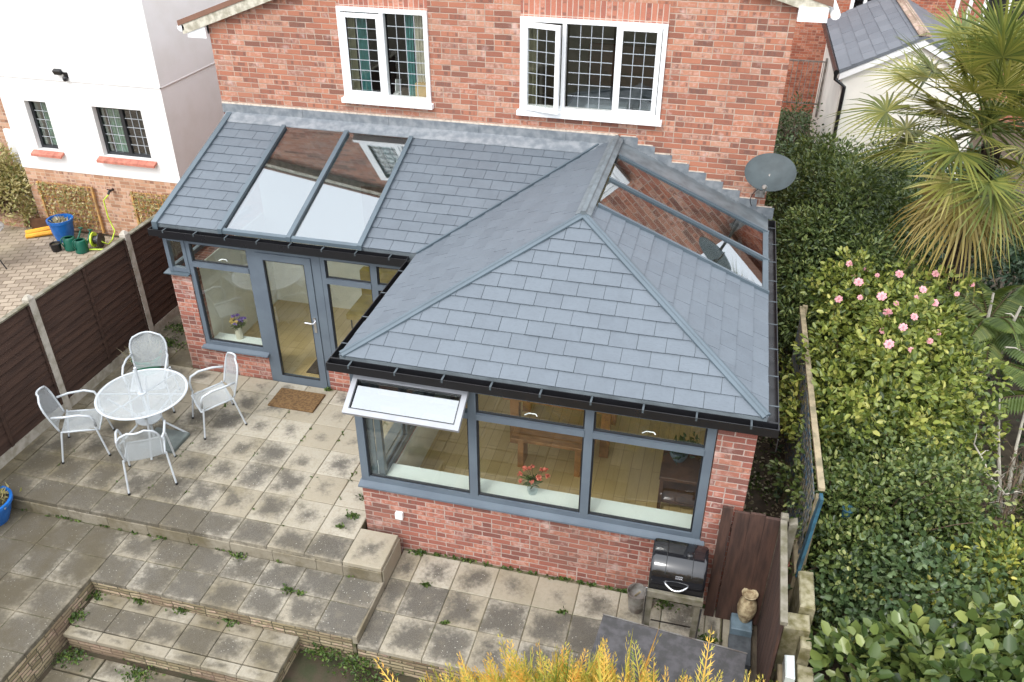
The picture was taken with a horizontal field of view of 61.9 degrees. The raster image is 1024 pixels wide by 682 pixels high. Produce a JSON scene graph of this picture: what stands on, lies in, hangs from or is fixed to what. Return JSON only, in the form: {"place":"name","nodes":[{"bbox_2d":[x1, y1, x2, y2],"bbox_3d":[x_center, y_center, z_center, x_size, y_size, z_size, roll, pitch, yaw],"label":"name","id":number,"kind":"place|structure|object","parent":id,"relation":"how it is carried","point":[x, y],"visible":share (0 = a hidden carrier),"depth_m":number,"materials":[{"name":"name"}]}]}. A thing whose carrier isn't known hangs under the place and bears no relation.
{"place":"outdoors","nodes":[
{"label":"outdoors","id":0,"kind":"place"},
{"bbox_2d":[0,225,118,317],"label":"neighbour courtyard","id":1,"kind":"structure","parent":0,"point":[35,265],"depth_m":15.28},
{"bbox_2d":[25,226,51,238],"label":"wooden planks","id":2,"kind":"object","parent":1,"relation":"on","point":[38,232],"visible":0.73,"depth_m":16.17,"materials":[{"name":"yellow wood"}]},
{"bbox_2d":[29,218,47,228],"bbox_3d":[-9.028,-2.264,16.430,0.466,0.220,0.030,0,32,-1],"label":"edging board","id":3,"kind":"object","parent":1,"relation":"on","point":[37,222],"visible":0.5,"depth_m":16.40,"materials":[{"name":"brown wood"}]},
{"bbox_2d":[49,241,61,252],"bbox_3d":[-8.357,-1.723,15.644,0.202,0.150,0.202,8,33,12],"label":"flower pot","id":4,"kind":"object","parent":1,"relation":"on","point":[55,246],"visible":0.99,"depth_m":15.61,"materials":[{"name":"black plastic"}]},
{"bbox_2d":[46,213,73,242],"bbox_3d":[-8.418,-2.116,15.975,0.470,0.460,0.470,8,33,12],"label":"planter pot","id":5,"kind":"object","parent":1,"relation":"on","point":[60,226],"visible":0.91,"depth_m":15.86,"materials":[{"name":"blue plastic"}]},
{"bbox_2d":[60,227,82,251],"bbox_3d":[-8.071,-1.873,15.694,0.230,0.350,0.476,21,38,29],"label":"watering can","id":6,"kind":"object","parent":1,"relation":"on","point":[67,242],"visible":0.91,"depth_m":15.60,"materials":[{"name":"green plastic"}]},
{"bbox_2d":[72,229,92,253],"bbox_3d":[-7.839,-1.820,15.612,0.230,0.350,0.476,15,35,22],"label":"watering can","id":7,"kind":"object","parent":1,"relation":"on","point":[80,245],"visible":1,"depth_m":15.52,"materials":[{"name":"green plastic"}]},
{"bbox_2d":[89,232,104,249],"bbox_3d":[-7.638,-1.845,15.696,0.308,0.298,0.314,8,33,12],"label":"hose reel","id":8,"kind":"object","parent":1,"relation":"on","point":[95,239],"visible":0.96,"depth_m":15.65,"materials":[{"name":"plastic"}]},
{"bbox_2d":[0,214,195,468],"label":"garden fence","id":9,"kind":"object","parent":1,"relation":"on","point":[77,327],"visible":0.68,"depth_m":11.47,"materials":[{"name":"wood"}]},
{"bbox_2d":[0,314,181,483],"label":"fence kerb","id":10,"kind":"structure","parent":9,"relation":"attached to","point":[9,468],"depth_m":11.15,"materials":[{"name":"grey concrete"}]},
{"bbox_2d":[28,225,118,237],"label":"neighbour ground","id":11,"kind":"structure","parent":0,"point":[84,232],"depth_m":16.40,"materials":[{"name":"stone"}]},
{"bbox_2d":[0,97,33,197],"bbox_3d":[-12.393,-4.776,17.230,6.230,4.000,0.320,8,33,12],"label":"brick outbuilding","id":12,"kind":"structure","parent":11,"relation":"on","point":[6,135],"depth_m":16.80,"materials":[{"name":"red brick"}]},
{"bbox_2d":[3,128,33,197],"bbox_3d":[-9.774,-3.481,17.108,0.400,1.550,0.065,8,33,12],"label":"door panel","id":13,"kind":"structure","parent":12,"relation":"in","point":[7,132],"depth_m":16.83,"materials":[{"name":"white plastic"}]},
{"bbox_2d":[0,196,39,227],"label":"raised bed","id":14,"kind":"object","parent":11,"relation":"on","point":[17,224],"visible":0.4,"depth_m":16.64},
{"bbox_2d":[0,142,42,229],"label":"bush","id":15,"kind":"object","parent":14,"relation":"on","point":[16,190],"visible":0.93,"depth_m":16.34,"materials":[{"name":"green plant"}]},
{"bbox_2d":[0,0,227,235],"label":"white house","id":16,"kind":"structure","parent":11,"relation":"on","point":[146,69],"depth_m":14.99,"materials":[{"name":"paint"}]},
{"bbox_2d":[28,101,58,148],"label":"window","id":17,"kind":"structure","parent":16,"relation":"in","point":[31,103],"depth_m":15.57,"materials":[{"name":"black glass"}]},
{"bbox_2d":[40,103,56,144],"bbox_3d":[-8.427,-3.947,15.726,0.360,1.020,0.066,8,33,12],"label":"curtain","id":18,"kind":"object","parent":16,"relation":"hanging from","point":[49,124],"visible":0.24,"depth_m":15.71,"materials":[{"name":"green fabric"}]},
{"bbox_2d":[52,69,68,81],"bbox_3d":[-7.762,-4.573,14.683,0.215,0.216,0.127,8,33,12],"label":"floodlight","id":19,"kind":"object","parent":16,"relation":"attached to","point":[65,77],"visible":1,"depth_m":14.66,"materials":[{"name":"black plastic"}]},
{"bbox_2d":[36,181,104,232],"bbox_3d":[-8.378,-2.530,16.116,1.206,0.988,0.196,8,33,12],"label":"trellis","id":20,"kind":"object","parent":16,"relation":"attached to","point":[62,198],"visible":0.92,"depth_m":16.07,"materials":[{"name":"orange wood"}]},
{"bbox_2d":[106,108,134,152],"bbox_3d":[-7.060,-3.760,15.435,0.380,1.020,0.066,8,33,12],"label":"curtain","id":21,"kind":"object","parent":16,"relation":"hanging from","point":[113,123],"visible":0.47,"depth_m":15.41,"materials":[{"name":"green fabric"}]},
{"bbox_2d":[96,107,150,157],"bbox_3d":[-6.860,-3.731,15.183,0.980,0.900,0.060,8,33,12],"label":"window","id":22,"kind":"structure","parent":16,"relation":"in","point":[123,118],"depth_m":15.23,"materials":[{"name":"black glass"}]},
{"bbox_2d":[128,191,167,225],"bbox_3d":[-6.559,-2.274,15.729,0.971,0.976,0.181,8,33,12],"label":"trellis","id":23,"kind":"object","parent":16,"relation":"attached to","point":[145,207],"visible":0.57,"depth_m":15.67,"materials":[{"name":"beige wood"}]},
{"bbox_2d":[42,650,196,681],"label":"sunken paving","id":24,"kind":"structure","parent":0,"point":[106,672],"depth_m":8.67,"materials":[{"name":"grey concrete"}]},
{"bbox_2d":[0,508,380,681],"bbox_3d":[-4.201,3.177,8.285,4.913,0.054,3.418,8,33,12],"label":"terrace","id":25,"kind":"structure","parent":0,"point":[23,633],"depth_m":9.19,"materials":[{"name":"grey concrete"}]},
{"bbox_2d":[0,482,21,525],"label":"planter pot","id":26,"kind":"object","parent":25,"relation":"on","point":[6,496],"visible":1,"depth_m":9.86,"materials":[{"name":"blue plastic"}]},
{"bbox_2d":[352,582,384,643],"bbox_3d":[-1.492,2.826,8.908,0.050,0.108,0.740,8,33,12],"label":"terrace edge","id":27,"kind":"object","parent":25,"relation":"attached to","point":[356,638],"visible":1,"depth_m":8.86,"materials":[{"name":"beige concrete"}]},
{"bbox_2d":[0,323,399,589],"bbox_3d":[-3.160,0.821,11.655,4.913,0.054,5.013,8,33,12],"label":"terrace paving","id":28,"kind":"structure","parent":0,"point":[368,549],"depth_m":10.35,"materials":[{"name":"grey concrete"}]},
{"bbox_2d":[35,386,114,463],"bbox_3d":[-5.390,0.951,10.540,0.664,0.925,0.570,-9,33,-14],"label":"garden chair","id":29,"kind":"object","parent":28,"relation":"on","point":[68,417],"visible":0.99,"depth_m":10.48,"materials":[{"name":"white metal"}]},
{"bbox_2d":[94,368,188,459],"bbox_3d":[-4.571,0.949,10.730,1.090,0.741,1.090,8,33,12],"label":"garden table","id":30,"kind":"object","parent":28,"relation":"on","point":[143,419],"visible":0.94,"depth_m":10.55,"materials":[{"name":"white metal"}]},
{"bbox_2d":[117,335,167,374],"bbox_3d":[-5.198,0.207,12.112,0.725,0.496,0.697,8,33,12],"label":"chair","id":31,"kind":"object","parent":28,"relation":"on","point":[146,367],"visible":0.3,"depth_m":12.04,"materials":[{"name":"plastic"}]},
{"bbox_2d":[114,420,177,495],"bbox_3d":[-4.332,1.260,10.055,0.570,0.925,0.664,-11,34,-17],"label":"garden chair","id":32,"kind":"object","parent":28,"relation":"on","point":[127,455],"visible":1,"depth_m":9.86,"materials":[{"name":"silver metal"}]},
{"bbox_2d":[121,331,179,417],"bbox_3d":[-4.825,0.428,11.367,0.570,0.925,0.664,-6,33,-9],"label":"garden chair","id":33,"kind":"object","parent":28,"relation":"on","point":[152,348],"visible":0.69,"depth_m":11.43,"materials":[{"name":"white metal"}]},
{"bbox_2d":[133,367,189,453],"bbox_3d":[-4.418,0.816,10.588,0.480,1.100,0.380,8,33,12],"label":"parasol stand","id":34,"kind":"object","parent":28,"relation":"on","point":[177,439],"visible":0.5,"depth_m":10.82,"materials":[{"name":"white metal"}]},
{"bbox_2d":[11,498,400,586],"bbox_3d":[-3.707,2.124,9.889,4.929,0.258,0.532,8,33,12],"label":"terrace step edge","id":35,"kind":"object","parent":28,"relation":"attached to","point":[384,575],"visible":0.97,"depth_m":9.53,"materials":[{"name":"grey concrete"}]},
{"bbox_2d":[188,352,247,439],"bbox_3d":[-3.811,0.657,11.009,0.664,0.925,0.570,-20,37,-28],"label":"garden chair","id":36,"kind":"object","parent":28,"relation":"on","point":[216,392],"visible":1,"depth_m":11.01,"materials":[{"name":"white metal"}]},
{"bbox_2d":[268,388,325,412],"bbox_3d":[-2.928,0.801,11.615,0.660,0.025,0.410,8,33,12],"label":"doormat","id":37,"kind":"object","parent":28,"relation":"on","point":[298,400],"visible":1,"depth_m":11.58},
{"bbox_2d":[36,642,428,681],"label":"sunken bed","id":38,"kind":"object","parent":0,"point":[303,668],"visible":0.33,"depth_m":8.72,"materials":[{"name":"soil"}]},
{"bbox_2d":[4,582,353,681],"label":"terrace retaining wall","id":39,"kind":"structure","parent":38,"relation":"on","point":[35,663],"depth_m":8.85,"materials":[{"name":"stone"}]},
{"bbox_2d":[67,638,299,681],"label":"step riser","id":40,"kind":"object","parent":38,"relation":"on","point":[153,662],"visible":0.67,"depth_m":8.72,"materials":[{"name":"stone"}]},
{"bbox_2d":[63,592,298,681],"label":"step","id":41,"kind":"object","parent":40,"relation":"on","point":[240,650],"visible":1,"depth_m":8.80,"materials":[{"name":"beige stone"}]},
{"bbox_2d":[21,322,784,681],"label":"weeds","id":42,"kind":"object","parent":38,"relation":"on","point":[299,592],"visible":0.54,"depth_m":9.04,"materials":[{"name":"green plant"}]},
{"bbox_2d":[358,649,478,681],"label":"patio riser","id":43,"kind":"object","parent":38,"relation":"on","point":[410,668],"visible":0.6,"depth_m":8.60,"materials":[{"name":"stone"}]},
{"bbox_2d":[373,626,777,681],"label":"golden conifer","id":44,"kind":"object","parent":38,"relation":"on","point":[554,674],"visible":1,"depth_m":6.84,"materials":[{"name":"yellow plant"}]},
{"bbox_2d":[306,359,318,374],"bbox_3d":[-2.611,0.370,12.291,0.560,0.013,0.440,8,33,12],"label":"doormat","id":45,"kind":"object","parent":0,"point":[313,369],"visible":0.23,"depth_m":12.22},
{"bbox_2d":[346,266,397,328],"bbox_3d":[-2.041,-0.552,12.923,0.700,0.900,0.730,8,33,12],"label":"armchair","id":46,"kind":"object","parent":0,"point":[360,307],"visible":0.33,"depth_m":12.91,"materials":[{"name":"yellow fabric"}]},
{"bbox_2d":[357,548,747,681],"bbox_3d":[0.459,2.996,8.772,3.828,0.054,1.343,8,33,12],"label":"patio","id":47,"kind":"structure","parent":0,"point":[407,637],"depth_m":8.91,"materials":[{"name":"grey concrete"}]},
{"bbox_2d":[627,583,645,613],"bbox_3d":[1.305,2.676,8.914,0.220,0.344,0.220,8,33,12],"label":"ash bucket","id":48,"kind":"object","parent":47,"relation":"on","point":[636,593],"visible":0.88,"depth_m":8.91,"materials":[{"name":"grey metal"}]},
{"bbox_2d":[585,614,746,681],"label":"storage bunker","id":49,"kind":"object","parent":47,"relation":"on","point":[676,653],"visible":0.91,"depth_m":7.95},
{"bbox_2d":[641,538,708,638],"bbox_3d":[1.614,2.498,8.496,0.555,1.093,0.530,8,33,12],"label":"barbecue","id":50,"kind":"object","parent":47,"relation":"on","point":[678,572],"visible":0.94,"depth_m":8.21,"materials":[{"name":"metal"}]},
{"bbox_2d":[728,634,750,669],"bbox_3d":[2.265,3.094,8.512,0.220,0.069,0.340,8,33,12],"label":"stone block","id":51,"kind":"object","parent":47,"relation":"on","point":[739,643],"depth_m":8.54,"materials":[{"name":"grey stone"}]},
{"bbox_2d":[729,613,751,637],"bbox_3d":[2.359,2.883,8.790,0.210,0.130,0.340,8,33,12],"label":"stone block","id":52,"kind":"object","parent":47,"relation":"on","point":[738,627],"depth_m":8.66,"materials":[{"name":"grey stone"}]},
{"bbox_2d":[737,588,757,622],"bbox_3d":[2.376,2.683,8.622,0.196,0.385,0.196,8,33,12],"label":"statue","id":53,"kind":"object","parent":52,"relation":"on","point":[747,607],"visible":1,"depth_m":8.55,"materials":[{"name":"stone"}]},
{"bbox_2d":[704,505,780,624],"bbox_3d":[2.276,2.235,8.490,0.541,1.526,0.080,8,33,12],"label":"screen panel","id":54,"kind":"object","parent":47,"relation":"on","point":[751,545],"visible":0.95,"depth_m":8.39,"materials":[{"name":"brown wood"}]},
{"bbox_2d":[720,111,1023,681],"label":"garden soil","id":55,"kind":"structure","parent":0,"point":[759,503],"depth_m":11.20,"materials":[{"name":"brown soil"}]},
{"bbox_2d":[756,512,788,681],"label":"side screen","id":56,"kind":"object","parent":55,"relation":"on","point":[772,622],"visible":0.99,"depth_m":7.80,"materials":[{"name":"brown wood"}]},
{"bbox_2d":[743,302,813,636],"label":"leaf litter","id":57,"kind":"object","parent":55,"relation":"on","point":[756,508],"visible":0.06,"depth_m":10.72,"materials":[{"name":"plant"}]},
{"bbox_2d":[766,124,804,206],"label":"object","id":58,"kind":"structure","parent":55,"relation":"on","point":[781,127],"depth_m":19.70,"materials":[{"name":"plant"}]},
{"bbox_2d":[770,538,814,681],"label":"stone stack","id":59,"kind":"object","parent":55,"relation":"on","point":[790,664],"visible":0.56,"depth_m":7.90,"materials":[{"name":"beige stone"}]},
{"bbox_2d":[795,493,823,576],"bbox_3d":[2.834,1.863,8.150,0.096,0.954,0.209,8,33,12],"label":"blue plank","id":60,"kind":"object","parent":59,"relation":"on","point":[808,536],"visible":0.93,"depth_m":8.10,"materials":[{"name":"paint"}]},
{"bbox_2d":[787,518,797,562],"bbox_3d":[2.662,2.306,8.450,0.075,1.470,0.090,8,33,12],"label":"wooden post","id":61,"kind":"object","parent":55,"relation":"on","point":[792,526],"visible":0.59,"depth_m":8.10,"materials":[{"name":"brown wood"}]},
{"bbox_2d":[773,91,825,194],"bbox_3d":[6.059,-4.284,18.555,1.956,1.954,3.900,8,33,12],"label":"garden shrub","id":62,"kind":"object","parent":55,"relation":"on","point":[786,125],"visible":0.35,"depth_m":18.97,"materials":[{"name":"green plant"}]},
{"bbox_2d":[781,305,824,569],"bbox_3d":[3.316,1.188,9.940,0.100,1.828,3.731,8,33,12],"label":"trellis fence","id":63,"kind":"object","parent":55,"relation":"on","point":[809,396],"visible":0.51,"depth_m":9.11,"materials":[{"name":"brown wood"}]},
{"bbox_2d":[764,117,951,395],"bbox_3d":[5.544,-1.780,13.557,3.721,2.945,7.365,8,33,12],"label":"evergreen shrub","id":64,"kind":"object","parent":55,"relation":"on","point":[828,207],"visible":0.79,"depth_m":12.47,"materials":[{"name":"green plant"}]},
{"bbox_2d":[759,395,1021,641],"bbox_3d":[3.889,1.796,8.744,2.682,2.042,2.864,8,33,12],"label":"mixed hedge","id":65,"kind":"object","parent":55,"relation":"on","point":[876,484],"visible":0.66,"depth_m":8.43,"materials":[{"name":"green plant"}]},
{"bbox_2d":[776,246,1014,538],"bbox_3d":[4.549,0.324,10.379,2.949,2.783,4.543,20,37,28],"label":"camellia bush","id":66,"kind":"object","parent":55,"relation":"on","point":[895,347],"visible":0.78,"depth_m":9.63,"materials":[{"name":"green plant"}]},
{"bbox_2d":[810,0,981,181],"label":"garden outbuilding","id":67,"kind":"structure","parent":55,"relation":"on","point":[859,39],"depth_m":17.50,"materials":[{"name":"white paint"}]},
{"bbox_2d":[782,58,827,116],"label":"metal gate","id":68,"kind":"structure","parent":67,"relation":"attached to","point":[821,82],"depth_m":20.38,"materials":[{"name":"black metal"}]},
{"bbox_2d":[769,579,1023,681],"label":"leaved bush","id":69,"kind":"object","parent":55,"relation":"on","point":[928,658],"visible":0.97,"depth_m":7.31,"materials":[{"name":"green plant"}]},
{"bbox_2d":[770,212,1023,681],"bbox_3d":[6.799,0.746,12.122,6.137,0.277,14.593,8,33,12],"label":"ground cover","id":70,"kind":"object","parent":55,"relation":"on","point":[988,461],"visible":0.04,"depth_m":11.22,"materials":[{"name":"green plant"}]},
{"bbox_2d":[781,0,1023,126],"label":"brick house","id":71,"kind":"structure","parent":55,"relation":"on","point":[809,42],"depth_m":22.52,"materials":[{"name":"brick"}]},
{"bbox_2d":[788,492,1023,680],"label":"ivy hedge","id":72,"kind":"object","parent":55,"relation":"on","point":[920,560],"visible":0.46,"depth_m":7.94,"materials":[{"name":"green plant"}]},
{"bbox_2d":[822,0,1023,320],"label":"fan palm","id":73,"kind":"object","parent":55,"relation":"on","point":[992,45],"visible":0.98,"depth_m":10.13,"materials":[{"name":"green plant"}]},
{"bbox_2d":[849,130,1020,244],"bbox_3d":[7.633,-2.886,16.091,3.950,2.161,2.893,-2,32,-3],"label":"garden shrub","id":74,"kind":"object","parent":55,"relation":"on","point":[946,169],"visible":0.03,"depth_m":15.96,"materials":[{"name":"green plant"}]},
{"bbox_2d":[888,253,987,296],"bbox_3d":[6.286,-0.536,13.137,1.804,1.270,1.878,8,33,12],"label":"shrub","id":75,"kind":"object","parent":55,"relation":"on","point":[926,269],"visible":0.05,"depth_m":13.04,"materials":[{"name":"green plant"}]},
{"bbox_2d":[856,511,1023,669],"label":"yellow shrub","id":76,"kind":"object","parent":55,"relation":"on","point":[1008,552],"visible":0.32,"depth_m":7.83,"materials":[{"name":"green plant"}]},
{"bbox_2d":[915,273,1023,395],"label":"tree fern","id":77,"kind":"object","parent":55,"relation":"on","point":[997,328],"visible":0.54,"depth_m":11.18,"materials":[{"name":"green plant"}]},
{"bbox_2d":[931,195,1023,364],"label":"garden shrub","id":78,"kind":"object","parent":55,"relation":"on","point":[1014,269],"visible":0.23,"depth_m":12.95,"materials":[{"name":"green plant"}]},
{"bbox_2d":[956,435,1023,579],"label":"bare shrub","id":79,"kind":"object","parent":55,"relation":"on","point":[1015,480],"visible":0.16,"depth_m":9.26,"materials":[{"name":"plant"}]},
{"bbox_2d":[973,398,1023,523],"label":"bare branches","id":80,"kind":"object","parent":55,"relation":"on","point":[1011,468],"visible":0.54,"depth_m":9.89,"materials":[{"name":"brown wood"}]},
{"bbox_2d":[979,357,1023,414],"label":"tree fern","id":81,"kind":"object","parent":55,"relation":"on","point":[1016,373],"visible":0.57,"depth_m":10.54,"materials":[{"name":"green plant"}]},
{"bbox_2d":[983,423,1023,536],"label":"garden shrub","id":82,"kind":"object","parent":55,"relation":"on","point":[1018,511],"visible":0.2,"depth_m":9.58,"materials":[{"name":"green plant"}]},
{"bbox_2d":[965,293,1023,393],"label":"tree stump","id":83,"kind":"object","parent":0,"point":[1011,314],"visible":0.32,"depth_m":11.21,"materials":[{"name":"brown wood"}]},
{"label":"ground","id":84,"kind":"structure","parent":0,"visible":0},
{"bbox_2d":[147,112,779,607],"bbox_3d":[-0.922,-0.072,10.564,7.852,3.816,4.805,8,33,12],"label":"garden room extension","id":85,"kind":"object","parent":84,"relation":"on","point":[551,278],"visible":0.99,"depth_m":9.41,"materials":[{"name":"tile"}]},
{"bbox_2d":[162,206,250,272],"bbox_3d":[-4.189,-1.731,12.132,0.309,0.608,2.100,8,33,12],"label":"window","id":86,"kind":"structure","parent":85,"relation":"in","point":[174,265],"depth_m":11.41,"materials":[{"name":"grey glass"}]},
{"bbox_2d":[184,241,266,351],"bbox_3d":[-3.825,-0.616,11.520,0.945,1.615,0.126,8,33,12],"label":"window","id":87,"kind":"structure","parent":85,"relation":"in","point":[194,263],"depth_m":11.40,"materials":[{"name":"grey plastic"}]},
{"bbox_2d":[229,313,246,339],"bbox_3d":[-3.844,-0.200,12.026,0.238,0.368,0.237,-5,33,-8],"label":"flower vase","id":88,"kind":"object","parent":85,"relation":"on","point":[237,324],"visible":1,"depth_m":11.99,"materials":[{"name":"white ceramic"}]},
{"bbox_2d":[254,252,327,387],"bbox_3d":[-2.933,-0.224,11.416,0.770,2.040,0.137,8,33,12],"label":"door","id":89,"kind":"structure","parent":85,"relation":"in","point":[261,258],"depth_m":11.38,"materials":[{"name":"grey glass"}]},
{"bbox_2d":[319,257,400,353],"bbox_3d":[-1.763,-0.322,11.061,1.370,1.615,0.082,8,33,12],"label":"window","id":90,"kind":"structure","parent":85,"relation":"in","point":[374,284],"depth_m":10.85,"materials":[{"name":"grey plastic"}]},
{"bbox_2d":[370,383,432,474],"bbox_3d":[-1.153,0.304,9.872,0.070,1.480,2.180,8,33,12],"label":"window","id":91,"kind":"structure","parent":85,"relation":"in","point":[384,465],"depth_m":9.50,"materials":[{"name":"white glass"}]},
{"bbox_2d":[342,374,716,538],"bbox_3d":[0.088,1.206,8.451,3.638,1.480,0.521,8,33,12],"label":"window","id":92,"kind":"structure","parent":85,"relation":"in","point":[588,432],"depth_m":8.47,"materials":[{"name":"grey glass"}]},
{"bbox_2d":[517,465,549,490],"bbox_3d":[0.233,1.484,9.053,0.351,0.341,0.329,8,33,12],"label":"flower vase","id":93,"kind":"object","parent":85,"relation":"on","point":[532,479],"visible":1,"depth_m":9.02,"materials":[{"name":"pink plant"}]},
{"bbox_2d":[511,426,596,476],"bbox_3d":[0.504,1.343,10.349,1.000,0.460,0.300,8,33,12],"label":"dining bench","id":94,"kind":"object","parent":85,"relation":"on","point":[523,437],"visible":0.72,"depth_m":10.21,"materials":[{"name":"brown wood"}]},
{"bbox_2d":[503,398,616,457],"bbox_3d":[0.678,0.848,10.851,1.400,0.760,0.880,8,33,12],"label":"dining table","id":95,"kind":"object","parent":85,"relation":"on","point":[608,420],"visible":0.23,"depth_m":10.53,"materials":[{"name":"brown wood"}]},
{"bbox_2d":[656,450,701,508],"bbox_3d":[1.962,1.619,9.843,0.510,0.540,0.600,8,33,12],"label":"side table","id":96,"kind":"object","parent":85,"relation":"on","point":[678,484],"visible":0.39,"depth_m":9.70,"materials":[{"name":"brown wood"}]},
{"bbox_2d":[664,432,700,464],"bbox_3d":[1.928,1.226,9.654,0.472,0.323,0.423,0,32,0],"label":"plant bowl","id":97,"kind":"object","parent":96,"relation":"on","point":[678,457],"visible":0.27,"depth_m":9.64,"materials":[{"name":"green plant"}]},
{"bbox_2d":[177,0,840,219],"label":"brick house","id":98,"kind":"structure","parent":84,"relation":"on","point":[712,122],"depth_m":11.15,"materials":[{"name":"brick"}]},
{"bbox_2d":[346,11,360,89],"bbox_3d":[-2.151,-3.856,11.645,0.120,1.350,0.066,8,33,12],"label":"curtain","id":99,"kind":"object","parent":98,"relation":"hanging from","point":[353,51],"visible":0.59,"depth_m":11.60,"materials":[{"name":"fabric"}]},
{"bbox_2d":[355,12,372,90],"bbox_3d":[-2.003,-3.841,11.622,0.160,1.350,0.066,8,33,12],"label":"curtain","id":100,"kind":"object","parent":98,"relation":"hanging from","point":[363,44],"visible":0.62,"depth_m":11.57,"materials":[{"name":"teal fabric"}]},
{"bbox_2d":[335,6,433,109],"bbox_3d":[-1.698,-3.770,11.368,1.315,1.253,0.135,8,33,12],"label":"window","id":101,"kind":"structure","parent":98,"relation":"in","point":[383,98],"depth_m":11.39,"materials":[{"name":"white plastic"}]},
{"bbox_2d":[405,15,415,95],"bbox_3d":[-1.353,-3.752,11.484,0.120,1.350,0.066,8,33,12],"label":"curtain","id":102,"kind":"object","parent":98,"relation":"hanging from","point":[410,46],"visible":0.65,"depth_m":11.41,"materials":[{"name":"fabric"}]},
{"bbox_2d":[414,15,425,82],"bbox_3d":[-1.157,-3.889,11.326,0.270,0.950,0.066,8,33,12],"label":"curtain","id":103,"kind":"object","parent":98,"relation":"hanging from","point":[419,44],"visible":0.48,"depth_m":11.33,"materials":[{"name":"beige fabric"}]},
{"bbox_2d":[415,82,426,96],"bbox_3d":[-1.174,-3.410,11.673,0.240,0.270,0.190,8,33,12],"label":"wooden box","id":104,"kind":"object","parent":98,"relation":"on","point":[421,92],"visible":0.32,"depth_m":11.58,"materials":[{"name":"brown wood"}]},
{"bbox_2d":[528,22,538,103],"bbox_3d":[0.273,-3.524,11.128,0.160,1.350,0.066,8,33,12],"label":"curtain","id":105,"kind":"object","parent":98,"relation":"hanging from","point":[533,55],"visible":0.43,"depth_m":11.08,"materials":[{"name":"fabric"}]},
{"bbox_2d":[516,16,668,126],"bbox_3d":[0.983,-3.385,10.749,1.900,1.233,0.232,8,33,12],"label":"window","id":106,"kind":"structure","parent":98,"relation":"in","point":[622,116],"depth_m":10.77,"materials":[{"name":"white plastic"}]},
{"bbox_2d":[567,42,661,112],"bbox_3d":[1.843,-3.443,11.987,2.050,1.000,1.640,8,33,12],"label":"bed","id":107,"kind":"object","parent":98,"relation":"in","point":[626,70],"visible":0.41,"depth_m":12.50,"materials":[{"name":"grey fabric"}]},
{"bbox_2d":[744,153,796,205],"bbox_3d":[3.123,-1.900,10.647,0.602,0.793,0.677,-15,35,-22],"label":"satellite dish","id":108,"kind":"object","parent":98,"relation":"attached to","point":[769,172],"visible":1,"depth_m":10.56,"materials":[{"name":"metal"}]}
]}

